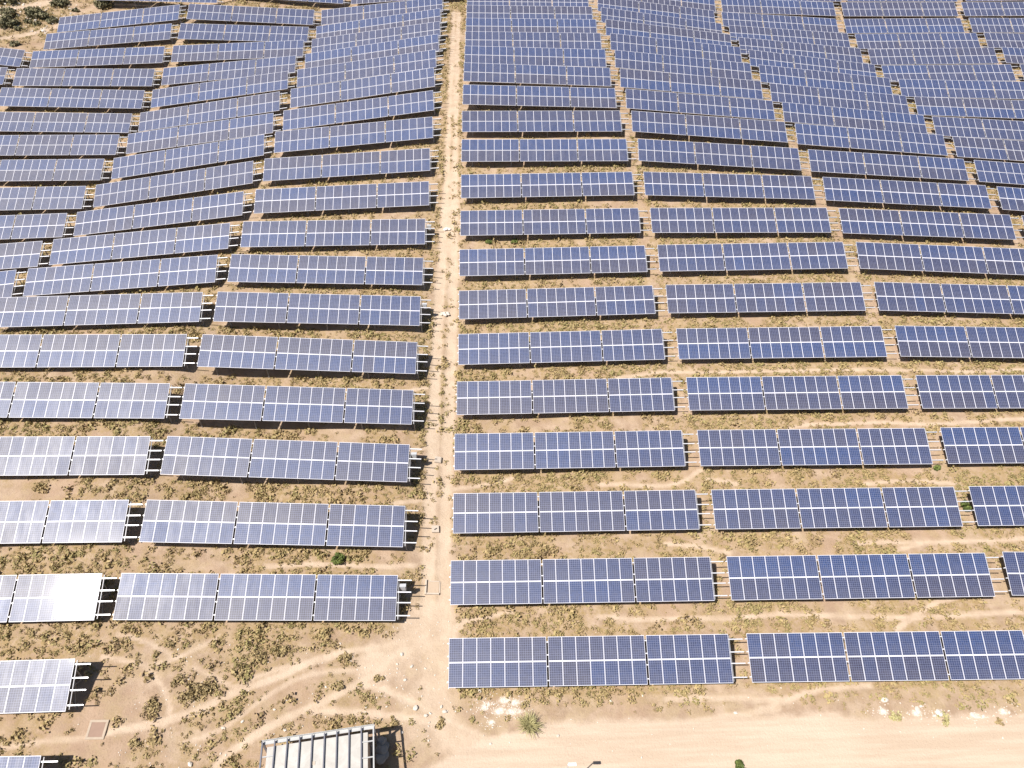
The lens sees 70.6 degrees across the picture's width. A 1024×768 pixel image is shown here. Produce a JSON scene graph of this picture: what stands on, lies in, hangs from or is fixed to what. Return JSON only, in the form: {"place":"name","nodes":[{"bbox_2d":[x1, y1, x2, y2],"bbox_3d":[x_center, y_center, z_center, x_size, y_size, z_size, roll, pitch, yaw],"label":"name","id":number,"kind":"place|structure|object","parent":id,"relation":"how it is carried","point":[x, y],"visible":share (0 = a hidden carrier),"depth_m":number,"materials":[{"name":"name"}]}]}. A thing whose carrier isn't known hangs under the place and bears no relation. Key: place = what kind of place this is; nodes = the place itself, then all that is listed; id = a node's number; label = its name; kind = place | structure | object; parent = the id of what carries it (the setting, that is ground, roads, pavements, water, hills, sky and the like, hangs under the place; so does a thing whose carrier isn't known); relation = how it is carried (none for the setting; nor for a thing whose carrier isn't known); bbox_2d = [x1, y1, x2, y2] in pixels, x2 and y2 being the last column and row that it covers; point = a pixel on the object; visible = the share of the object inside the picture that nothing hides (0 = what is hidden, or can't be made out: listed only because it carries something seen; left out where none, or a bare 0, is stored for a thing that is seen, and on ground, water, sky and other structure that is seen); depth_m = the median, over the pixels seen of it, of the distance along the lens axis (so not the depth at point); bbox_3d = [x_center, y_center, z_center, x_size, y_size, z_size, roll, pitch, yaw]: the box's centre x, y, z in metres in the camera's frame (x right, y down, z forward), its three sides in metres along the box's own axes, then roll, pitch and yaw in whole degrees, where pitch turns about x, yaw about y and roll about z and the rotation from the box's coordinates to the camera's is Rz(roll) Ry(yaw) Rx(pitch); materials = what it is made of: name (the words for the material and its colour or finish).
{"place":"outdoors","nodes":[
{"label":"outdoors","id":0,"kind":"place"},
{"bbox_2d":[411,9,466,690],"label":"dirt path","id":1,"kind":"structure","parent":0,"point":[430,612],"depth_m":68.75,"materials":[{"name":"soil"}]},
{"bbox_2d":[0,0,1023,767],"bbox_3d":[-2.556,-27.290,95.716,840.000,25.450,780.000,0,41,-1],"label":"ground","id":2,"kind":"structure","parent":0,"point":[378,652],"depth_m":61.79,"materials":[{"name":"soil"}]},
{"bbox_2d":[0,659,90,713],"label":"solar table","id":3,"kind":"object","parent":2,"relation":"on","point":[30,686],"visible":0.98,"depth_m":49.34,"materials":[{"name":"glass"}]},
{"bbox_2d":[0,186,94,214],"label":"solar table","id":4,"kind":"object","parent":2,"relation":"on","point":[47,198],"visible":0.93,"depth_m":90.16,"materials":[{"name":"glass"}]},
{"bbox_2d":[0,159,112,185],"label":"solar table","id":5,"kind":"object","parent":2,"relation":"on","point":[66,170],"visible":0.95,"depth_m":94.26,"materials":[{"name":"glass"}]},
{"bbox_2d":[0,573,116,621],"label":"solar table","id":6,"kind":"object","parent":2,"relation":"on","point":[55,597],"visible":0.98,"depth_m":53.15,"materials":[{"name":"glass"}]},
{"bbox_2d":[0,135,127,158],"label":"solar table","id":7,"kind":"object","parent":2,"relation":"on","point":[46,145],"visible":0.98,"depth_m":98.16,"materials":[{"name":"glass"}]},
{"bbox_2d":[0,112,139,134],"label":"solar table","id":8,"kind":"object","parent":2,"relation":"on","point":[70,122],"visible":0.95,"depth_m":101.89,"materials":[{"name":"glass"}]},
{"bbox_2d":[0,500,142,543],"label":"solar table","id":9,"kind":"object","parent":2,"relation":"on","point":[81,521],"visible":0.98,"depth_m":56.91,"materials":[{"name":"glass"}]},
{"bbox_2d":[0,88,150,111],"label":"solar table","id":10,"kind":"object","parent":2,"relation":"on","point":[74,98],"visible":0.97,"depth_m":105.71,"materials":[{"name":"glass"}]},
{"bbox_2d":[0,436,163,476],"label":"solar table","id":11,"kind":"object","parent":2,"relation":"on","point":[92,455],"visible":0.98,"depth_m":60.56,"materials":[{"name":"glass"}]},
{"bbox_2d":[12,68,161,88],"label":"solar table","id":12,"kind":"object","parent":2,"relation":"on","point":[24,77],"visible":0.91,"depth_m":109.28,"materials":[{"name":"glass"}]},
{"bbox_2d":[0,382,181,422],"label":"solar table","id":13,"kind":"object","parent":2,"relation":"on","point":[59,400],"visible":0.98,"depth_m":64.29,"materials":[{"name":"glass"}]},
{"bbox_2d":[0,334,198,369],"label":"solar table","id":14,"kind":"object","parent":2,"relation":"on","point":[135,350],"visible":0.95,"depth_m":68.22,"materials":[{"name":"glass"}]},
{"bbox_2d":[29,46,171,68],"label":"solar table","id":15,"kind":"object","parent":2,"relation":"on","point":[111,56],"visible":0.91,"depth_m":112.97,"materials":[{"name":"glass"}]},
{"bbox_2d":[0,292,213,330],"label":"solar table","id":16,"kind":"object","parent":2,"relation":"on","point":[155,308],"visible":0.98,"depth_m":72.45,"materials":[{"name":"glass"}]},
{"bbox_2d":[43,24,178,49],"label":"solar table","id":17,"kind":"object","parent":2,"relation":"on","point":[111,36],"visible":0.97,"depth_m":116.47,"materials":[{"name":"glass"}]},
{"bbox_2d":[57,5,185,32],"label":"solar table","id":18,"kind":"object","parent":2,"relation":"on","point":[119,18],"visible":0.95,"depth_m":119.89,"materials":[{"name":"glass"}]},
{"bbox_2d":[23,255,227,295],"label":"solar table","id":19,"kind":"object","parent":2,"relation":"on","point":[128,275],"visible":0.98,"depth_m":76.98,"materials":[{"name":"glass"}]},
{"bbox_2d":[49,223,239,265],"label":"solar table","id":20,"kind":"object","parent":2,"relation":"on","point":[140,244],"visible":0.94,"depth_m":81.18,"materials":[{"name":"glass"}]},
{"bbox_2d":[73,191,252,235],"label":"solar table","id":21,"kind":"object","parent":2,"relation":"on","point":[205,208],"visible":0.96,"depth_m":85.40,"materials":[{"name":"glass"}]},
{"bbox_2d":[93,161,261,207],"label":"solar table","id":22,"kind":"object","parent":2,"relation":"on","point":[184,182],"visible":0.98,"depth_m":89.47,"materials":[{"name":"glass"}]},
{"bbox_2d":[111,134,272,180],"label":"solar table","id":23,"kind":"object","parent":2,"relation":"on","point":[192,156],"visible":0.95,"depth_m":93.59,"materials":[{"name":"glass"}]},
{"bbox_2d":[126,113,281,153],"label":"solar table","id":24,"kind":"object","parent":2,"relation":"on","point":[241,127],"visible":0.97,"depth_m":97.58,"materials":[{"name":"glass"}]},
{"bbox_2d":[138,92,286,131],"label":"solar table","id":25,"kind":"object","parent":2,"relation":"on","point":[212,111],"visible":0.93,"depth_m":101.47,"materials":[{"name":"glass"}]},
{"bbox_2d":[151,71,295,109],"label":"solar table","id":26,"kind":"object","parent":2,"relation":"on","point":[256,84],"visible":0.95,"depth_m":105.50,"materials":[{"name":"glass"}]},
{"bbox_2d":[161,55,302,86],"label":"solar table","id":27,"kind":"object","parent":2,"relation":"on","point":[199,73],"visible":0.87,"depth_m":109.38,"materials":[{"name":"glass"}]},
{"bbox_2d":[171,40,309,64],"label":"solar table","id":28,"kind":"object","parent":2,"relation":"on","point":[225,51],"visible":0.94,"depth_m":113.25,"materials":[{"name":"glass"}]},
{"bbox_2d":[177,23,314,43],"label":"solar table","id":29,"kind":"object","parent":2,"relation":"on","point":[247,33],"visible":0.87,"depth_m":116.73,"materials":[{"name":"glass"}]},
{"bbox_2d":[186,4,320,26],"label":"solar table","id":30,"kind":"object","parent":2,"relation":"on","point":[196,12],"visible":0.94,"depth_m":120.29,"materials":[{"name":"glass"}]},
{"bbox_2d":[113,573,411,620],"bbox_3d":[-18.565,16.510,55.306,21.610,2.446,3.562,2,68,-5],"label":"solar table","id":31,"kind":"object","parent":2,"relation":"on","point":[163,596],"visible":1,"depth_m":54.17,"materials":[{"name":"glass"}]},
{"bbox_2d":[139,500,417,549],"bbox_3d":[-18.552,11.721,58.995,21.610,2.444,3.564,2,69,-4],"label":"solar table","id":32,"kind":"object","parent":2,"relation":"on","point":[179,521],"visible":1,"depth_m":57.86,"materials":[{"name":"glass"}]},
{"bbox_2d":[160,436,421,484],"bbox_3d":[-18.736,6.966,62.763,21.610,2.446,3.559,2,68,-4],"label":"solar table","id":33,"kind":"object","parent":2,"relation":"on","point":[229,457],"visible":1,"depth_m":61.64,"materials":[{"name":"glass"}]},
{"bbox_2d":[179,383,424,430],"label":"solar table","id":34,"kind":"object","parent":2,"relation":"on","point":[234,402],"visible":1,"depth_m":65.47,"materials":[{"name":"glass"}]},
{"bbox_2d":[197,334,427,379],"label":"solar table","id":35,"kind":"object","parent":2,"relation":"on","point":[257,352],"visible":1,"depth_m":69.34,"materials":[{"name":"glass"}]},
{"bbox_2d":[265,732,371,767],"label":"shed","id":36,"kind":"structure","parent":2,"relation":"on","point":[329,753],"depth_m":46.35,"materials":[{"name":"metal"}]},
{"bbox_2d":[213,292,430,329],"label":"solar table","id":37,"kind":"object","parent":2,"relation":"on","point":[230,307],"visible":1,"depth_m":73.39,"materials":[{"name":"glass"}]},
{"bbox_2d":[227,254,432,289],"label":"solar table","id":38,"kind":"object","parent":2,"relation":"on","point":[243,268],"visible":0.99,"depth_m":77.26,"materials":[{"name":"glass"}]},
{"bbox_2d":[240,219,434,251],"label":"solar table","id":39,"kind":"object","parent":2,"relation":"on","point":[340,233],"visible":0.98,"depth_m":81.16,"materials":[{"name":"glass"}]},
{"bbox_2d":[254,181,437,217],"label":"solar table","id":40,"kind":"object","parent":2,"relation":"on","point":[339,197],"visible":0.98,"depth_m":84.97,"materials":[{"name":"glass"}]},
{"bbox_2d":[263,148,438,184],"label":"solar table","id":41,"kind":"object","parent":2,"relation":"on","point":[338,165],"visible":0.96,"depth_m":88.59,"materials":[{"name":"glass"}]},
{"bbox_2d":[274,117,441,154],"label":"solar table","id":42,"kind":"object","parent":2,"relation":"on","point":[354,134],"visible":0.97,"depth_m":92.42,"materials":[{"name":"glass"}]},
{"bbox_2d":[282,90,441,130],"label":"solar table","id":43,"kind":"object","parent":2,"relation":"on","point":[399,105],"visible":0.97,"depth_m":96.32,"materials":[{"name":"glass"}]},
{"bbox_2d":[290,67,442,107],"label":"solar table","id":44,"kind":"object","parent":2,"relation":"on","point":[363,87],"visible":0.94,"depth_m":100.31,"materials":[{"name":"glass"}]},
{"bbox_2d":[297,49,443,86],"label":"solar table","id":45,"kind":"object","parent":2,"relation":"on","point":[359,69],"visible":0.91,"depth_m":104.25,"materials":[{"name":"glass"}]},
{"bbox_2d":[305,34,445,70],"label":"solar table","id":46,"kind":"object","parent":2,"relation":"on","point":[382,49],"visible":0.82,"depth_m":108.47,"materials":[{"name":"glass"}]},
{"bbox_2d":[311,21,446,52],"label":"solar table","id":47,"kind":"object","parent":2,"relation":"on","point":[360,39],"visible":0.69,"depth_m":112.61,"materials":[{"name":"glass"}]},
{"bbox_2d":[0,0,1023,767],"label":"dry scrub","id":48,"kind":"object","parent":2,"relation":"on","point":[538,554],"visible":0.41,"depth_m":64.07,"materials":[{"name":"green plant"}]},
{"bbox_2d":[465,18,603,34],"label":"solar table","id":49,"kind":"object","parent":2,"relation":"on","point":[485,25],"visible":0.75,"depth_m":113.36,"materials":[{"name":"glass"}]},
{"bbox_2d":[465,31,607,49],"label":"solar table","id":50,"kind":"object","parent":2,"relation":"on","point":[552,40],"visible":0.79,"depth_m":109.05,"materials":[{"name":"glass"}]},
{"bbox_2d":[464,46,612,67],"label":"solar table","id":51,"kind":"object","parent":2,"relation":"on","point":[539,56],"visible":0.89,"depth_m":104.82,"materials":[{"name":"glass"}]},
{"bbox_2d":[463,62,617,86],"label":"solar table","id":52,"kind":"object","parent":2,"relation":"on","point":[535,74],"visible":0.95,"depth_m":100.73,"materials":[{"name":"glass"}]},
{"bbox_2d":[462,85,623,110],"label":"solar table","id":53,"kind":"object","parent":2,"relation":"on","point":[493,95],"visible":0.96,"depth_m":96.73,"materials":[{"name":"glass"}]},
{"bbox_2d":[461,111,629,136],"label":"solar table","id":54,"kind":"object","parent":2,"relation":"on","point":[547,122],"visible":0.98,"depth_m":92.98,"materials":[{"name":"glass"}]},
{"bbox_2d":[461,139,635,166],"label":"solar table","id":55,"kind":"object","parent":2,"relation":"on","point":[484,150],"visible":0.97,"depth_m":89.35,"materials":[{"name":"glass"}]},
{"bbox_2d":[460,172,642,202],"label":"solar table","id":56,"kind":"object","parent":2,"relation":"on","point":[564,184],"visible":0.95,"depth_m":85.91,"materials":[{"name":"glass"}]},
{"bbox_2d":[460,208,648,238],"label":"solar table","id":57,"kind":"object","parent":2,"relation":"on","point":[546,221],"visible":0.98,"depth_m":82.71,"materials":[{"name":"glass"}]},
{"bbox_2d":[459,245,656,278],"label":"solar table","id":58,"kind":"object","parent":2,"relation":"on","point":[567,260],"visible":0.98,"depth_m":79.31,"materials":[{"name":"glass"}]},
{"bbox_2d":[458,285,664,321],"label":"solar table","id":59,"kind":"object","parent":2,"relation":"on","point":[482,304],"visible":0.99,"depth_m":75.83,"materials":[{"name":"glass"}]},
{"bbox_2d":[457,329,674,367],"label":"solar table","id":60,"kind":"object","parent":2,"relation":"on","point":[618,345],"visible":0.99,"depth_m":72.16,"materials":[{"name":"glass"}]},
{"bbox_2d":[456,378,684,418],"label":"solar table","id":61,"kind":"object","parent":2,"relation":"on","point":[483,397],"visible":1,"depth_m":68.38,"materials":[{"name":"glass"}]},
{"bbox_2d":[453,430,696,472],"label":"solar table","id":62,"kind":"object","parent":2,"relation":"on","point":[664,448],"visible":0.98,"depth_m":64.53,"materials":[{"name":"glass"}]},
{"bbox_2d":[452,490,710,534],"bbox_3d":[5.787,11.184,61.595,21.610,2.446,3.572,-1,69,-1],"label":"solar table","id":63,"kind":"object","parent":2,"relation":"on","point":[662,510],"visible":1,"depth_m":60.49,"materials":[{"name":"glass"}]},
{"bbox_2d":[449,557,726,604],"bbox_3d":[5.909,15.860,57.491,21.610,2.447,3.573,-1,69,-1],"label":"solar table","id":64,"kind":"object","parent":2,"relation":"on","point":[667,579],"visible":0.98,"depth_m":56.39,"materials":[{"name":"glass"}]},
{"bbox_2d":[447,634,746,687],"bbox_3d":[6.123,20.535,53.407,21.610,2.447,3.566,0,69,-1],"label":"solar table","id":65,"kind":"object","parent":2,"relation":"on","point":[672,659],"visible":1,"depth_m":52.30,"materials":[{"name":"glass"}]},
{"bbox_2d":[609,33,747,65],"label":"solar table","id":66,"kind":"object","parent":2,"relation":"on","point":[631,43],"visible":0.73,"depth_m":110.46,"materials":[{"name":"glass"}]},
{"bbox_2d":[614,50,758,82],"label":"solar table","id":67,"kind":"object","parent":2,"relation":"on","point":[672,64],"visible":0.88,"depth_m":106.21,"materials":[{"name":"glass"}]},
{"bbox_2d":[619,68,769,99],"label":"solar table","id":68,"kind":"object","parent":2,"relation":"on","point":[683,83],"visible":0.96,"depth_m":102.09,"materials":[{"name":"glass"}]},
{"bbox_2d":[625,89,781,120],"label":"solar table","id":69,"kind":"object","parent":2,"relation":"on","point":[705,105],"visible":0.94,"depth_m":97.98,"materials":[{"name":"glass"}]},
{"bbox_2d":[630,111,794,147],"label":"solar table","id":70,"kind":"object","parent":2,"relation":"on","point":[702,126],"visible":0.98,"depth_m":94.06,"materials":[{"name":"glass"}]},
{"bbox_2d":[637,139,808,175],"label":"solar table","id":71,"kind":"object","parent":2,"relation":"on","point":[668,151],"visible":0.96,"depth_m":90.24,"materials":[{"name":"glass"}]},
{"bbox_2d":[643,172,822,204],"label":"solar table","id":72,"kind":"object","parent":2,"relation":"on","point":[724,185],"visible":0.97,"depth_m":86.59,"materials":[{"name":"glass"}]},
{"bbox_2d":[649,208,838,236],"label":"solar table","id":73,"kind":"object","parent":2,"relation":"on","point":[737,220],"visible":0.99,"depth_m":82.93,"materials":[{"name":"glass"}]},
{"bbox_2d":[656,242,856,275],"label":"solar table","id":74,"kind":"object","parent":2,"relation":"on","point":[757,256],"visible":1,"depth_m":79.33,"materials":[{"name":"glass"}]},
{"bbox_2d":[665,282,874,316],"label":"solar table","id":75,"kind":"object","parent":2,"relation":"on","point":[761,297],"visible":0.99,"depth_m":75.75,"materials":[{"name":"glass"}]},
{"bbox_2d":[675,326,896,361],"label":"solar table","id":76,"kind":"object","parent":2,"relation":"on","point":[775,342],"visible":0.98,"depth_m":72.02,"materials":[{"name":"glass"}]},
{"bbox_2d":[685,375,918,413],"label":"solar table","id":77,"kind":"object","parent":2,"relation":"on","point":[801,392],"visible":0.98,"depth_m":68.34,"materials":[{"name":"glass"}]},
{"bbox_2d":[696,428,942,467],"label":"solar table","id":78,"kind":"object","parent":2,"relation":"on","point":[878,446],"visible":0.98,"depth_m":64.56,"materials":[{"name":"glass"}]},
{"bbox_2d":[758,65,898,94],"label":"solar table","id":79,"kind":"object","parent":2,"relation":"on","point":[814,78],"visible":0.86,"depth_m":108.12,"materials":[{"name":"glass"}]},
{"bbox_2d":[710,487,973,530],"bbox_3d":[27.607,10.915,61.695,21.610,2.447,3.562,-1,69,0],"label":"solar table","id":80,"kind":"object","parent":2,"relation":"on","point":[832,508],"visible":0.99,"depth_m":60.60,"materials":[{"name":"glass"}]},
{"bbox_2d":[769,83,915,113],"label":"solar table","id":81,"kind":"object","parent":2,"relation":"on","point":[781,93],"visible":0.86,"depth_m":103.91,"materials":[{"name":"glass"}]},
{"bbox_2d":[781,102,933,133],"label":"solar table","id":82,"kind":"object","parent":2,"relation":"on","point":[843,117],"visible":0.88,"depth_m":99.74,"materials":[{"name":"glass"}]},
{"bbox_2d":[725,553,1006,599],"bbox_3d":[27.711,15.604,57.768,21.610,2.449,3.562,-1,69,0],"label":"solar table","id":83,"kind":"object","parent":2,"relation":"on","point":[856,576],"visible":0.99,"depth_m":56.67,"materials":[{"name":"glass"}]},
{"bbox_2d":[794,123,953,156],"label":"solar table","id":84,"kind":"object","parent":2,"relation":"on","point":[859,138],"visible":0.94,"depth_m":95.59,"materials":[{"name":"glass"}]},
{"bbox_2d":[745,630,1023,682],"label":"solar table","id":85,"kind":"object","parent":2,"relation":"on","point":[875,656],"visible":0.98,"depth_m":52.72,"materials":[{"name":"glass"}]},
{"bbox_2d":[807,149,975,183],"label":"solar table","id":86,"kind":"object","parent":2,"relation":"on","point":[885,164],"visible":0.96,"depth_m":91.56,"materials":[{"name":"glass"}]},
{"bbox_2d":[844,18,969,37],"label":"solar table","id":87,"kind":"object","parent":2,"relation":"on","point":[919,25],"visible":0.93,"depth_m":126.05,"materials":[{"name":"glass"}]},
{"bbox_2d":[822,177,998,212],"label":"solar table","id":88,"kind":"object","parent":2,"relation":"on","point":[911,193],"visible":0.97,"depth_m":87.60,"materials":[{"name":"glass"}]},
{"bbox_2d":[854,33,986,52],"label":"solar table","id":89,"kind":"object","parent":2,"relation":"on","point":[915,40],"visible":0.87,"depth_m":121.75,"materials":[{"name":"glass"}]},
{"bbox_2d":[838,208,1023,243],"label":"solar table","id":90,"kind":"object","parent":2,"relation":"on","point":[921,223],"visible":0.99,"depth_m":83.62,"materials":[{"name":"glass"}]},
{"bbox_2d":[867,47,1002,69],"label":"solar table","id":91,"kind":"object","parent":2,"relation":"on","point":[936,56],"visible":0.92,"depth_m":117.54,"materials":[{"name":"glass"}]},
{"bbox_2d":[855,242,1023,278],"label":"solar table","id":92,"kind":"object","parent":2,"relation":"on","point":[935,258],"visible":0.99,"depth_m":79.74,"materials":[{"name":"glass"}]},
{"bbox_2d":[873,282,1023,317],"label":"solar table","id":93,"kind":"object","parent":2,"relation":"on","point":[928,297],"visible":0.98,"depth_m":75.96,"materials":[{"name":"glass"}]},
{"bbox_2d":[881,64,1021,83],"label":"solar table","id":94,"kind":"object","parent":2,"relation":"on","point":[994,72],"visible":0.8,"depth_m":113.52,"materials":[{"name":"glass"}]},
{"bbox_2d":[894,326,1023,360],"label":"solar table","id":95,"kind":"object","parent":2,"relation":"on","point":[952,341],"visible":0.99,"depth_m":72.14,"materials":[{"name":"glass"}]},
{"bbox_2d":[897,79,1023,100],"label":"solar table","id":96,"kind":"object","parent":2,"relation":"on","point":[959,89],"visible":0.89,"depth_m":109.19,"materials":[{"name":"glass"}]},
{"bbox_2d":[913,97,1023,120],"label":"solar table","id":97,"kind":"object","parent":2,"relation":"on","point":[940,106],"visible":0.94,"depth_m":105.13,"materials":[{"name":"glass"}]},
{"bbox_2d":[914,375,1023,409],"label":"solar table","id":98,"kind":"object","parent":2,"relation":"on","point":[952,391],"visible":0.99,"depth_m":68.40,"materials":[{"name":"glass"}]},
{"bbox_2d":[939,427,1023,464],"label":"solar table","id":99,"kind":"object","parent":2,"relation":"on","point":[970,445],"visible":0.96,"depth_m":64.61,"materials":[{"name":"glass"}]},
{"bbox_2d":[967,486,1023,525],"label":"solar table","id":100,"kind":"object","parent":2,"relation":"on","point":[998,505],"visible":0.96,"depth_m":60.76,"materials":[{"name":"glass"}]},
{"bbox_2d":[429,711,1023,767],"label":"dirt road","id":101,"kind":"structure","parent":0,"point":[795,741],"depth_m":49.99,"materials":[{"name":"soil"}]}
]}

